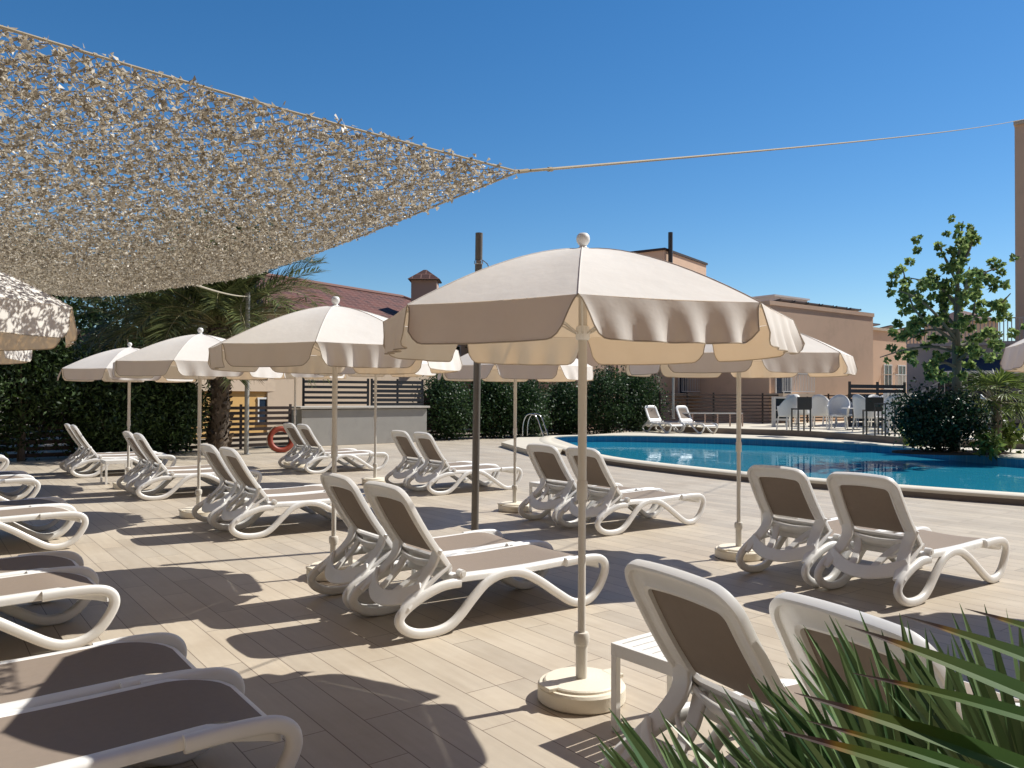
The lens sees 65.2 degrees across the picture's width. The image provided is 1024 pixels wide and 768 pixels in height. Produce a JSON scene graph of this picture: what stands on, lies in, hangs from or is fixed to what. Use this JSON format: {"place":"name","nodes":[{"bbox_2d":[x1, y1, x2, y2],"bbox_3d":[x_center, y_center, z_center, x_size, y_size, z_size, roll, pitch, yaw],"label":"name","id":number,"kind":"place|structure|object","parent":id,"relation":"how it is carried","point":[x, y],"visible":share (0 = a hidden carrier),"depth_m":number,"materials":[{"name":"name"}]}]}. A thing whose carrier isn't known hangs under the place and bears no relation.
{"place":"outdoors","nodes":[
{"label":"outdoors","id":0,"kind":"place"},
{"bbox_2d":[0,406,635,462],"bbox_3d":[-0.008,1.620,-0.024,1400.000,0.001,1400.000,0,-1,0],"label":"ground","id":1,"kind":"structure","parent":0,"point":[66,457],"depth_m":25.47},
{"bbox_2d":[0,236,31,441],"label":"conifer","id":2,"kind":"object","parent":1,"relation":"on","point":[11,384],"visible":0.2,"depth_m":17.88,"materials":[{"name":"green plant"}]},
{"bbox_2d":[0,388,73,457],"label":"slat fence","id":3,"kind":"object","parent":1,"relation":"on","point":[30,455],"visible":0.28,"depth_m":19.41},
{"bbox_2d":[0,210,106,461],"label":"conifer","id":4,"kind":"object","parent":1,"relation":"on","point":[40,370],"visible":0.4,"depth_m":18.80,"materials":[{"name":"green plant"}]},
{"bbox_2d":[39,336,186,456],"bbox_3d":[-10.308,0.317,20.529,3.427,3.230,3.299,1,-1,-41],"label":"conifer","id":5,"kind":"object","parent":1,"relation":"on","point":[101,425],"visible":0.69,"depth_m":19.76,"materials":[{"name":"green plant"}]},
{"bbox_2d":[60,236,195,358],"bbox_3d":[-14.605,-1.896,30.178,5.935,7.835,5.929,0,-1,0],"label":"garden tree","id":6,"kind":"object","parent":1,"relation":"on","point":[91,318],"visible":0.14,"depth_m":28.73,"materials":[{"name":"green plant"}]},
{"bbox_2d":[72,257,243,388],"bbox_3d":[-11.387,-1.098,25.504,6.169,6.137,6.078,0,-1,0],"label":"date palm","id":7,"kind":"object","parent":1,"relation":"on","point":[148,295],"visible":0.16,"depth_m":24.65,"materials":[{"name":"green plant"}]},
{"bbox_2d":[137,380,212,453],"bbox_3d":[-9.423,0.520,21.706,2.899,2.838,2.860,0,-1,0],"label":"conifer","id":8,"kind":"object","parent":1,"relation":"on","point":[184,426],"visible":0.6,"depth_m":21.15,"materials":[{"name":"green plant"}]},
{"bbox_2d":[77,204,343,450],"bbox_3d":[-8.262,-1.397,22.492,7.584,6.677,7.573,0,-1,0],"label":"date palm","id":9,"kind":"object","parent":1,"relation":"on","point":[219,312],"visible":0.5,"depth_m":21.88,"materials":[{"name":"green plant"}]},
{"bbox_2d":[150,404,291,450],"bbox_3d":[-8.524,1.239,22.922,4.786,1.310,0.086,1,-1,-43],"label":"slat fence","id":10,"kind":"object","parent":1,"relation":"on","point":[240,429],"visible":0.25,"depth_m":23.76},
{"bbox_2d":[193,379,274,438],"bbox_3d":[-11.900,0.934,31.944,4.200,2.150,5.707,0,-1,29],"label":"ochre annex","id":11,"kind":"object","parent":1,"relation":"on","point":[257,393],"visible":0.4,"depth_m":31.03,"materials":[{"name":"yellow paint"}]},
{"bbox_2d":[183,270,481,431],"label":"tiled roof house","id":12,"kind":"structure","parent":1,"relation":"on","point":[389,305],"depth_m":37.16,"materials":[{"name":"paint"}]},
{"bbox_2d":[302,378,368,408],"bbox_3d":[-5.887,0.883,26.790,2.278,2.160,0.094,1,-1,-27],"label":"privacy screen","id":13,"kind":"object","parent":1,"relation":"on","point":[304,397],"visible":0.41,"depth_m":26.80,"materials":[{"name":"wood"}]},
{"bbox_2d":[370,379,423,408],"bbox_3d":[-3.975,0.907,27.739,1.955,2.160,0.095,1,-1,-29],"label":"privacy screen","id":14,"kind":"object","parent":1,"relation":"on","point":[397,391],"visible":0.68,"depth_m":27.72,"materials":[{"name":"wood"}]},
{"bbox_2d":[412,373,489,439],"bbox_3d":[-2.460,0.678,29.237,2.869,2.807,2.956,0,-1,39],"label":"bush","id":15,"kind":"object","parent":1,"relation":"on","point":[443,390],"visible":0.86,"depth_m":28.78,"materials":[{"name":"green plant"}]},
{"bbox_2d":[470,379,527,438],"bbox_3d":[-0.763,0.632,30.624,2.547,2.983,2.385,1,-1,-17],"label":"bush","id":16,"kind":"object","parent":1,"relation":"on","point":[496,397],"visible":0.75,"depth_m":30.18,"materials":[{"name":"green plant"}]},
{"bbox_2d":[417,397,629,438],"bbox_3d":[1.075,1.308,32.873,0.086,1.560,12.605,-1,-1,44],"label":"slat fence","id":17,"kind":"object","parent":1,"relation":"on","point":[430,428],"visible":0.07,"depth_m":29.17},
{"bbox_2d":[502,379,558,436],"bbox_3d":[0.521,0.745,31.161,2.569,2.747,2.748,0,-1,24],"label":"bush","id":18,"kind":"object","parent":1,"relation":"on","point":[526,390],"visible":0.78,"depth_m":30.72,"materials":[{"name":"green plant"}]},
{"bbox_2d":[540,381,600,434],"bbox_3d":[2.207,0.752,33.059,2.969,2.838,2.922,0,-1,38],"label":"bush","id":19,"kind":"object","parent":1,"relation":"on","point":[564,395],"visible":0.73,"depth_m":32.54,"materials":[{"name":"green plant"}]},
{"bbox_2d":[500,232,707,428],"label":"peach main block","id":20,"kind":"structure","parent":1,"relation":"on","point":[668,254],"depth_m":41.50,"materials":[{"name":"paint"}]},
{"bbox_2d":[571,364,644,434],"bbox_3d":[3.936,0.574,33.550,3.320,3.259,3.346,0,-1,0],"label":"bush","id":21,"kind":"object","parent":1,"relation":"on","point":[604,387],"visible":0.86,"depth_m":32.94,"materials":[{"name":"green plant"}]},
{"bbox_2d":[604,365,678,431],"bbox_3d":[5.406,0.496,34.478,3.073,3.390,2.960,1,-1,-15],"label":"bush","id":22,"kind":"object","parent":1,"relation":"on","point":[646,397],"visible":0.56,"depth_m":33.88,"materials":[{"name":"green plant"}]},
{"bbox_2d":[688,294,873,422],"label":"peach apartments","id":23,"kind":"structure","parent":1,"relation":"on","point":[848,330],"depth_m":40.68,"materials":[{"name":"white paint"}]},
{"bbox_2d":[775,377,791,393],"bbox_3d":[13.074,-0.369,38.558,1.370,1.870,0.080,1,-1,-37],"label":"window","id":24,"kind":"structure","parent":23,"relation":"in","point":[778,381],"depth_m":38.45,"materials":[{"name":"white paint"}]},
{"bbox_2d":[873,323,927,393],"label":"peach wing","id":25,"kind":"structure","parent":1,"relation":"on","point":[883,372],"depth_m":50.02,"materials":[{"name":"beige paint"}]},
{"bbox_2d":[883,364,892,388],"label":"window","id":26,"kind":"structure","parent":25,"relation":"in","point":[887,369],"depth_m":50.15,"materials":[{"name":"white paint"}]},
{"bbox_2d":[1013,120,1023,340],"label":"peach tower","id":27,"kind":"structure","parent":1,"relation":"on","point":[1019,215],"depth_m":40.01,"materials":[{"name":"orange paint"}]},
{"bbox_2d":[0,438,1023,767],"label":"pool deck","id":28,"kind":"structure","parent":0,"point":[336,680],"depth_m":6.06,"materials":[{"name":"beige tile"}]},
{"bbox_2d":[0,471,28,495],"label":"sun lounger","id":29,"kind":"object","parent":28,"relation":"on","point":[18,490],"visible":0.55,"depth_m":12.49,"materials":[{"name":"white plastic"}]},
{"bbox_2d":[0,350,31,364],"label":"parasol","id":30,"kind":"object","parent":28,"relation":"on","point":[14,357],"visible":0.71,"depth_m":7.44,"materials":[{"name":"beige fabric"}]},
{"bbox_2d":[0,474,40,500],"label":"sun lounger","id":31,"kind":"object","parent":28,"relation":"on","point":[32,482],"visible":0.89,"depth_m":11.52,"materials":[{"name":"white plastic"}]},
{"bbox_2d":[0,497,71,534],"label":"sun lounger","id":32,"kind":"object","parent":28,"relation":"on","point":[22,503],"visible":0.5,"depth_m":9.14,"materials":[{"name":"white plastic"}]},
{"bbox_2d":[0,271,76,350],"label":"parasol","id":33,"kind":"object","parent":28,"relation":"on","point":[32,318],"visible":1,"depth_m":4.67,"materials":[{"name":"beige fabric"}]},
{"bbox_2d":[0,504,88,549],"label":"sun lounger","id":34,"kind":"object","parent":28,"relation":"on","point":[69,513],"visible":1,"depth_m":8.25,"materials":[{"name":"white plastic"}]},
{"bbox_2d":[0,551,92,615],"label":"sun lounger","id":35,"kind":"object","parent":28,"relation":"on","point":[20,564],"visible":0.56,"depth_m":5.87,"materials":[{"name":"white plastic"}]},
{"bbox_2d":[0,567,119,650],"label":"sun lounger","id":36,"kind":"object","parent":28,"relation":"on","point":[81,584],"visible":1,"depth_m":5.11,"materials":[{"name":"white plastic"}]},
{"bbox_2d":[0,632,213,767],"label":"sun lounger","id":37,"kind":"object","parent":28,"relation":"on","point":[74,673],"visible":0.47,"depth_m":3.58,"materials":[{"name":"fabric"}]},
{"bbox_2d":[59,423,164,471],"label":"sun lounger","id":38,"kind":"object","parent":28,"relation":"on","point":[72,457],"visible":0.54,"depth_m":16.19,"materials":[{"name":"white plastic"}]},
{"bbox_2d":[100,458,131,484],"bbox_3d":[-7.098,1.565,14.348,0.440,0.420,0.440,1,-1,-38],"label":"side table","id":39,"kind":"object","parent":28,"relation":"on","point":[114,461],"visible":0.71,"depth_m":14.24,"materials":[{"name":"white plastic"}]},
{"bbox_2d":[65,424,175,477],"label":"sun lounger","id":40,"kind":"object","parent":28,"relation":"on","point":[83,458],"visible":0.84,"depth_m":15.53,"materials":[{"name":"white plastic"}]},
{"bbox_2d":[57,342,195,489],"bbox_3d":[-6.520,0.530,13.636,2.038,2.475,2.108,0,-1,14],"label":"parasol","id":41,"kind":"object","parent":28,"relation":"on","point":[98,366],"visible":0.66,"depth_m":12.93,"materials":[{"name":"beige fabric"}]},
{"bbox_2d":[0,667,302,767],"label":"sun lounger","id":42,"kind":"object","parent":28,"relation":"on","point":[144,721],"visible":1,"depth_m":3.02,"materials":[{"name":"fabric"}]},
{"bbox_2d":[116,431,227,493],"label":"sun lounger","id":43,"kind":"object","parent":28,"relation":"on","point":[136,471],"visible":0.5,"depth_m":13.03,"materials":[{"name":"white plastic"}]},
{"bbox_2d":[127,433,261,500],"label":"sun lounger","id":44,"kind":"object","parent":28,"relation":"on","point":[146,478],"visible":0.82,"depth_m":12.31,"materials":[{"name":"white plastic"}]},
{"bbox_2d":[112,328,285,518],"bbox_3d":[-4.087,0.496,10.507,2.073,2.475,2.117,1,-1,-29],"label":"parasol","id":45,"kind":"object","parent":28,"relation":"on","point":[184,357],"visible":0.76,"depth_m":9.82,"materials":[{"name":"beige fabric"}]},
{"bbox_2d":[242,292,249,454],"bbox_3d":[-7.073,-0.282,21.369,0.228,4.320,0.228,0,-1,0],"label":"net post","id":46,"kind":"object","parent":28,"relation":"on","point":[246,430],"visible":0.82,"depth_m":21.31,"materials":[{"name":"metal"}]},
{"bbox_2d":[196,285,247,296],"bbox_3d":[-5.634,-1.833,15.870,0.028,1.190,11.411,1,-1,-15],"label":"stay rope","id":47,"kind":"object","parent":46,"relation":"attached to","point":[219,291],"visible":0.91,"depth_m":13.94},
{"bbox_2d":[0,25,553,297],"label":"camouflage net","id":48,"kind":"object","parent":47,"relation":"hanging from","point":[68,279],"visible":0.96,"depth_m":4.39,"materials":[{"name":"fabric"}]},
{"bbox_2d":[519,119,1023,171],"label":"tension rope","id":49,"kind":"object","parent":48,"relation":"attached to","point":[618,163],"visible":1,"depth_m":6.28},
{"bbox_2d":[191,443,330,526],"bbox_3d":[-2.988,1.232,10.153,1.887,1.006,0.731,1,-1,-37],"label":"sun lounger","id":50,"kind":"object","parent":28,"relation":"on","point":[215,461],"visible":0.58,"depth_m":9.86,"materials":[{"name":"white plastic"}]},
{"bbox_2d":[266,425,293,452],"bbox_3d":[-6.374,1.532,22.091,0.804,0.804,0.150,1,-13,-28],"label":"lifebuoy","id":51,"kind":"object","parent":28,"relation":"on","point":[272,446],"visible":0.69,"depth_m":21.98,"materials":[{"name":"plastic"}]},
{"bbox_2d":[210,447,376,538],"bbox_3d":[-2.530,1.226,9.542,1.887,1.006,0.731,1,-1,-37],"label":"sun lounger","id":52,"kind":"object","parent":28,"relation":"on","point":[318,502],"visible":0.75,"depth_m":9.14,"materials":[{"name":"white plastic"}]},
{"bbox_2d":[270,355,345,466],"bbox_3d":[-4.822,0.494,17.795,2.120,2.685,2.063,1,-1,-31],"label":"parasol","id":53,"kind":"object","parent":28,"relation":"on","point":[294,376],"visible":0.18,"depth_m":17.77,"materials":[{"name":"beige fabric"}]},
{"bbox_2d":[278,423,370,469],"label":"sun lounger","id":54,"kind":"object","parent":28,"relation":"on","point":[293,434],"visible":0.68,"depth_m":17.14,"materials":[{"name":"white plastic"}]},
{"bbox_2d":[208,296,461,581],"bbox_3d":[-1.563,0.459,7.092,2.080,2.475,2.071,1,-1,-28],"label":"parasol","id":55,"kind":"object","parent":28,"relation":"on","point":[337,337],"visible":0.81,"depth_m":6.36,"materials":[{"name":"beige fabric"}]},
{"bbox_2d":[292,424,388,473],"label":"sun lounger","id":56,"kind":"object","parent":28,"relation":"on","point":[307,435],"visible":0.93,"depth_m":16.56,"materials":[{"name":"white plastic"}]},
{"bbox_2d":[288,406,429,445],"bbox_3d":[-4.999,1.345,26.419,4.873,1.235,1.060,1,-1,-42],"label":"bar counter","id":57,"kind":"object","parent":28,"relation":"on","point":[355,426],"visible":0.62,"depth_m":25.89,"materials":[{"name":"stone"}]},
{"bbox_2d":[314,361,435,484],"bbox_3d":[-2.469,0.468,14.372,2.062,2.661,2.043,1,-1,-19],"label":"parasol","id":58,"kind":"object","parent":28,"relation":"on","point":[423,370],"visible":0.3,"depth_m":14.34,"materials":[{"name":"beige fabric"}]},
{"bbox_2d":[307,472,540,610],"bbox_3d":[-0.644,1.191,6.562,1.887,1.006,0.731,1,-1,-36],"label":"sun lounger","id":59,"kind":"object","parent":28,"relation":"on","point":[349,503],"visible":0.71,"depth_m":6.25,"materials":[{"name":"white plastic"}]},
{"bbox_2d":[384,430,495,490],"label":"sun lounger","id":60,"kind":"object","parent":28,"relation":"on","point":[405,445],"visible":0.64,"depth_m":13.76,"materials":[{"name":"white plastic"}]},
{"bbox_2d":[406,432,522,494],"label":"sun lounger","id":61,"kind":"object","parent":28,"relation":"on","point":[427,446],"visible":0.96,"depth_m":13.17,"materials":[{"name":"white plastic"}]},
{"bbox_2d":[348,481,608,638],"bbox_3d":[-0.200,1.185,5.969,1.887,1.006,0.731,1,-1,-37],"label":"sun lounger","id":62,"kind":"object","parent":28,"relation":"on","point":[397,514],"visible":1,"depth_m":5.64,"materials":[{"name":"white plastic"}]},
{"bbox_2d":[471,232,488,530],"bbox_3d":[-0.378,0.028,8.820,0.216,3.401,0.154,0,-1,36],"label":"steel post","id":63,"kind":"object","parent":28,"relation":"on","point":[478,262],"visible":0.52,"depth_m":8.80,"materials":[{"name":"grey metal"}]},
{"bbox_2d":[437,353,593,512],"bbox_3d":[0.026,0.526,11.170,2.114,2.475,2.086,0,-1,-9],"label":"parasol","id":64,"kind":"object","parent":28,"relation":"on","point":[515,374],"visible":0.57,"depth_m":10.53,"materials":[{"name":"beige fabric"}]},
{"bbox_2d":[501,437,577,454],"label":"pool platform","id":65,"kind":"structure","parent":28,"relation":"on","point":[522,443],"depth_m":24.50,"materials":[{"name":"stone"}]},
{"bbox_2d":[518,443,657,525],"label":"sun lounger","id":66,"kind":"object","parent":28,"relation":"on","point":[547,461],"visible":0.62,"depth_m":10.09,"materials":[{"name":"white plastic"}]},
{"bbox_2d":[383,233,804,714],"bbox_3d":[0.370,0.428,4.254,2.057,2.476,2.177,1,-1,-16],"label":"parasol","id":67,"kind":"object","parent":28,"relation":"on","point":[616,307],"visible":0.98,"depth_m":3.61,"materials":[{"name":"beige fabric"}]},
{"bbox_2d":[557,447,705,535],"bbox_3d":[1.500,1.251,9.885,1.887,1.006,0.731,1,-1,-37],"label":"sun lounger","id":68,"kind":"object","parent":28,"relation":"on","point":[598,473],"visible":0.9,"depth_m":9.51,"materials":[{"name":"white plastic"}]},
{"bbox_2d":[611,632,738,757],"bbox_3d":[0.781,1.450,3.795,0.440,0.420,0.440,1,-1,-39],"label":"side table","id":69,"kind":"object","parent":28,"relation":"on","point":[643,650],"visible":0.35,"depth_m":3.80,"materials":[{"name":"white plastic"}]},
{"bbox_2d":[625,325,857,561],"bbox_3d":[2.280,0.491,7.974,2.084,2.475,2.076,1,-1,-15],"label":"parasol","id":70,"kind":"object","parent":28,"relation":"on","point":[814,357],"visible":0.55,"depth_m":7.54,"materials":[{"name":"beige fabric"}]},
{"bbox_2d":[563,451,1023,504],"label":"pool kerb","id":71,"kind":"structure","parent":28,"relation":"on","point":[931,495],"depth_m":13.00,"materials":[{"name":"beige stone"}]},
{"bbox_2d":[539,435,1023,499],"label":"pool coping","id":72,"kind":"object","parent":71,"relation":"on","point":[913,488],"visible":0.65,"depth_m":16.84,"materials":[{"name":"stone"}]},
{"bbox_2d":[595,603,1023,767],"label":"foreground fan palm","id":73,"kind":"object","parent":28,"relation":"on","point":[931,729],"visible":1,"depth_m":1.44,"materials":[{"name":"green plant"}]},
{"bbox_2d":[599,559,1019,767],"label":"sun lounger","id":74,"kind":"object","parent":28,"relation":"on","point":[696,624],"visible":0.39,"depth_m":2.91,"materials":[{"name":"white plastic"}]},
{"bbox_2d":[736,465,916,586],"bbox_3d":[2.975,1.222,7.452,1.887,1.006,0.731,1,-1,-36],"label":"sun lounger","id":75,"kind":"object","parent":28,"relation":"on","point":[783,491],"visible":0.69,"depth_m":7.00,"materials":[{"name":"white plastic"}]},
{"bbox_2d":[769,592,962,741],"bbox_3d":[1.717,1.146,2.648,1.887,1.006,0.731,1,-1,-25],"label":"sun lounger","id":76,"kind":"object","parent":28,"relation":"on","point":[791,614],"visible":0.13,"depth_m":2.37,"materials":[{"name":"white plastic"}]},
{"bbox_2d":[814,472,1009,606],"bbox_3d":[3.444,1.216,6.828,1.887,1.006,0.731,1,-1,-36],"label":"sun lounger","id":77,"kind":"object","parent":28,"relation":"on","point":[873,501],"visible":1,"depth_m":6.43,"materials":[{"name":"white plastic"}]},
{"bbox_2d":[906,317,1023,426],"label":"grey annex","id":78,"kind":"object","parent":28,"relation":"on","point":[918,370],"visible":0.21,"depth_m":34.97,"materials":[{"name":"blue paint"}]},
{"bbox_2d":[937,377,985,421],"bbox_3d":[19.848,0.718,35.347,1.920,2.070,0.080,0,-1,31],"label":"glass door","id":79,"kind":"structure","parent":78,"relation":"in","point":[949,382],"depth_m":35.26,"materials":[{"name":"glass"}]},
{"bbox_2d":[995,376,1023,424],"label":"glass door","id":80,"kind":"structure","parent":78,"relation":"in","point":[1017,421],"depth_m":34.31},
{"bbox_2d":[1000,338,1023,372],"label":"parasol","id":81,"kind":"object","parent":28,"relation":"on","point":[1012,359],"visible":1,"depth_m":6.04,"materials":[{"name":"beige fabric"}]},
{"bbox_2d":[0,0,1023,393],"label":"sky","id":82,"kind":"structure","parent":0,"point":[516,84],"materials":[{"name":"blue"}]},
{"bbox_2d":[556,436,1023,467],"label":"pool basin","id":83,"kind":"object","parent":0,"point":[974,459],"visible":0.11,"depth_m":27.06,"materials":[{"name":"blue tile"}]},
{"bbox_2d":[567,442,1023,492],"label":"pool water","id":84,"kind":"structure","parent":0,"point":[897,468],"depth_m":20.91,"materials":[{"name":"blue liquid"}]},
{"bbox_2d":[593,430,1023,455],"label":"poolside paving","id":85,"kind":"structure","parent":0,"point":[1012,453],"depth_m":29.65,"materials":[{"name":"stone"}]},
{"bbox_2d":[642,405,684,432],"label":"sun lounger","id":86,"kind":"object","parent":85,"relation":"on","point":[653,415],"visible":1,"depth_m":32.84,"materials":[{"name":"white plastic"}]},
{"bbox_2d":[673,406,717,433],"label":"sun lounger","id":87,"kind":"object","parent":85,"relation":"on","point":[680,410],"visible":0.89,"depth_m":32.44,"materials":[{"name":"white plastic"}]},
{"bbox_2d":[892,449,1009,454],"bbox_3d":[11.557,1.802,21.096,2.986,0.050,1.496,0,-1,0],"label":"planting bed","id":88,"kind":"object","parent":85,"relation":"on","point":[931,452],"visible":0.72,"depth_m":20.67,"materials":[{"name":"soil"}]},
{"bbox_2d":[869,373,1004,451],"bbox_3d":[11.278,0.769,21.085,3.050,2.165,2.648,0,-1,0],"label":"glossy bush","id":89,"kind":"object","parent":88,"relation":"on","point":[932,423],"visible":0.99,"depth_m":20.70,"materials":[{"name":"green plant"}]},
{"bbox_2d":[880,214,1023,451],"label":"silk floss tree","id":90,"kind":"object","parent":88,"relation":"on","point":[946,300],"visible":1,"depth_m":20.94,"materials":[{"name":"green plant"}]},
{"bbox_2d":[949,366,1023,450],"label":"fan palm","id":91,"kind":"object","parent":88,"relation":"on","point":[1001,376],"visible":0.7,"depth_m":21.11,"materials":[{"name":"green plant"}]},
{"bbox_2d":[967,424,1007,460],"bbox_3d":[12.030,1.490,20.259,0.909,0.961,1.143,0,-1,31],"label":"plant","id":92,"kind":"object","parent":88,"relation":"on","point":[992,445],"visible":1,"depth_m":20.11,"materials":[{"name":"green plant"}]},
{"bbox_2d":[990,416,1023,453],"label":"plant","id":93,"kind":"object","parent":85,"relation":"on","point":[1009,435],"visible":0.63,"depth_m":21.35,"materials":[{"name":"green plant"}]},
{"bbox_2d":[648,426,1023,448],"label":"terrace base","id":94,"kind":"object","parent":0,"point":[870,438],"visible":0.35,"depth_m":29.43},
{"bbox_2d":[658,420,1023,440],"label":"terrace paving","id":95,"kind":"structure","parent":0,"point":[840,428],"depth_m":32.30,"materials":[{"name":"beige tile"}]},
{"bbox_2d":[659,392,847,424],"bbox_3d":[11.521,1.122,36.749,12.529,1.410,0.086,1,-1,-31],"label":"terrace fence","id":96,"kind":"object","parent":95,"relation":"on","point":[714,405],"visible":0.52,"depth_m":35.21,"materials":[{"name":"brown wood"}]},
{"bbox_2d":[771,397,790,426],"bbox_3d":[11.225,1.149,33.275,0.750,1.250,0.400,0,-1,5],"label":"glazed stand","id":97,"kind":"object","parent":95,"relation":"on","point":[776,402],"visible":0.62,"depth_m":33.22,"materials":[{"name":"white paint"}]},
{"bbox_2d":[776,394,800,429],"bbox_3d":[10.398,1.052,30.007,0.838,1.348,0.732,1,-1,-20],"label":"wicker armchair","id":98,"kind":"object","parent":95,"relation":"on","point":[786,405],"visible":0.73,"depth_m":29.71,"materials":[{"name":"white wicker"}]},
{"bbox_2d":[791,397,811,430],"bbox_3d":[10.538,1.091,29.162,0.560,1.240,0.505,0,-1,-10],"label":"bar stool","id":99,"kind":"object","parent":95,"relation":"on","point":[804,403],"visible":1,"depth_m":28.94,"materials":[{"name":"metal"}]},
{"bbox_2d":[811,394,828,428],"bbox_3d":[12.212,1.086,31.717,0.838,1.348,0.732,0,-1,30],"label":"wicker armchair","id":100,"kind":"object","parent":95,"relation":"on","point":[819,404],"visible":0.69,"depth_m":31.43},
{"bbox_2d":[827,394,849,429],"bbox_3d":[12.591,1.075,30.841,0.838,1.348,0.732,0,-1,30],"label":"wicker armchair","id":101,"kind":"object","parent":95,"relation":"on","point":[836,404],"visible":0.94,"depth_m":31.06,"materials":[{"name":"white wicker"}]},
{"bbox_2d":[852,394,876,431],"bbox_3d":[12.541,1.040,28.515,0.732,1.348,0.838,1,-1,-20],"label":"wicker armchair","id":102,"kind":"object","parent":95,"relation":"on","point":[858,403],"visible":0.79,"depth_m":28.29,"materials":[{"name":"white wicker"}]},
{"bbox_2d":[862,397,883,434],"bbox_3d":[11.947,1.059,26.511,0.560,1.240,0.505,0,-1,10],"label":"bar stool","id":103,"kind":"object","parent":95,"relation":"on","point":[869,406],"visible":0.89,"depth_m":26.29,"materials":[{"name":"metal"}]},
{"bbox_2d":[848,381,905,426],"bbox_3d":[15.578,0.858,34.086,3.155,1.900,0.110,1,-1,-21],"label":"privacy screen","id":104,"kind":"object","parent":95,"relation":"on","point":[877,390],"visible":0.34,"depth_m":33.86,"materials":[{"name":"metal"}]},
{"bbox_2d":[874,403,906,436],"bbox_3d":[12.102,1.146,25.601,0.750,1.060,0.600,0,-1,-8],"label":"bar table","id":105,"kind":"object","parent":95,"relation":"on","point":[884,404],"visible":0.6,"depth_m":25.81,"materials":[{"name":"metal"}]},
{"bbox_2d":[925,311,997,342],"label":"distant house","id":106,"kind":"structure","parent":0,"point":[951,315],"depth_m":75.10,"materials":[{"name":"paint"}]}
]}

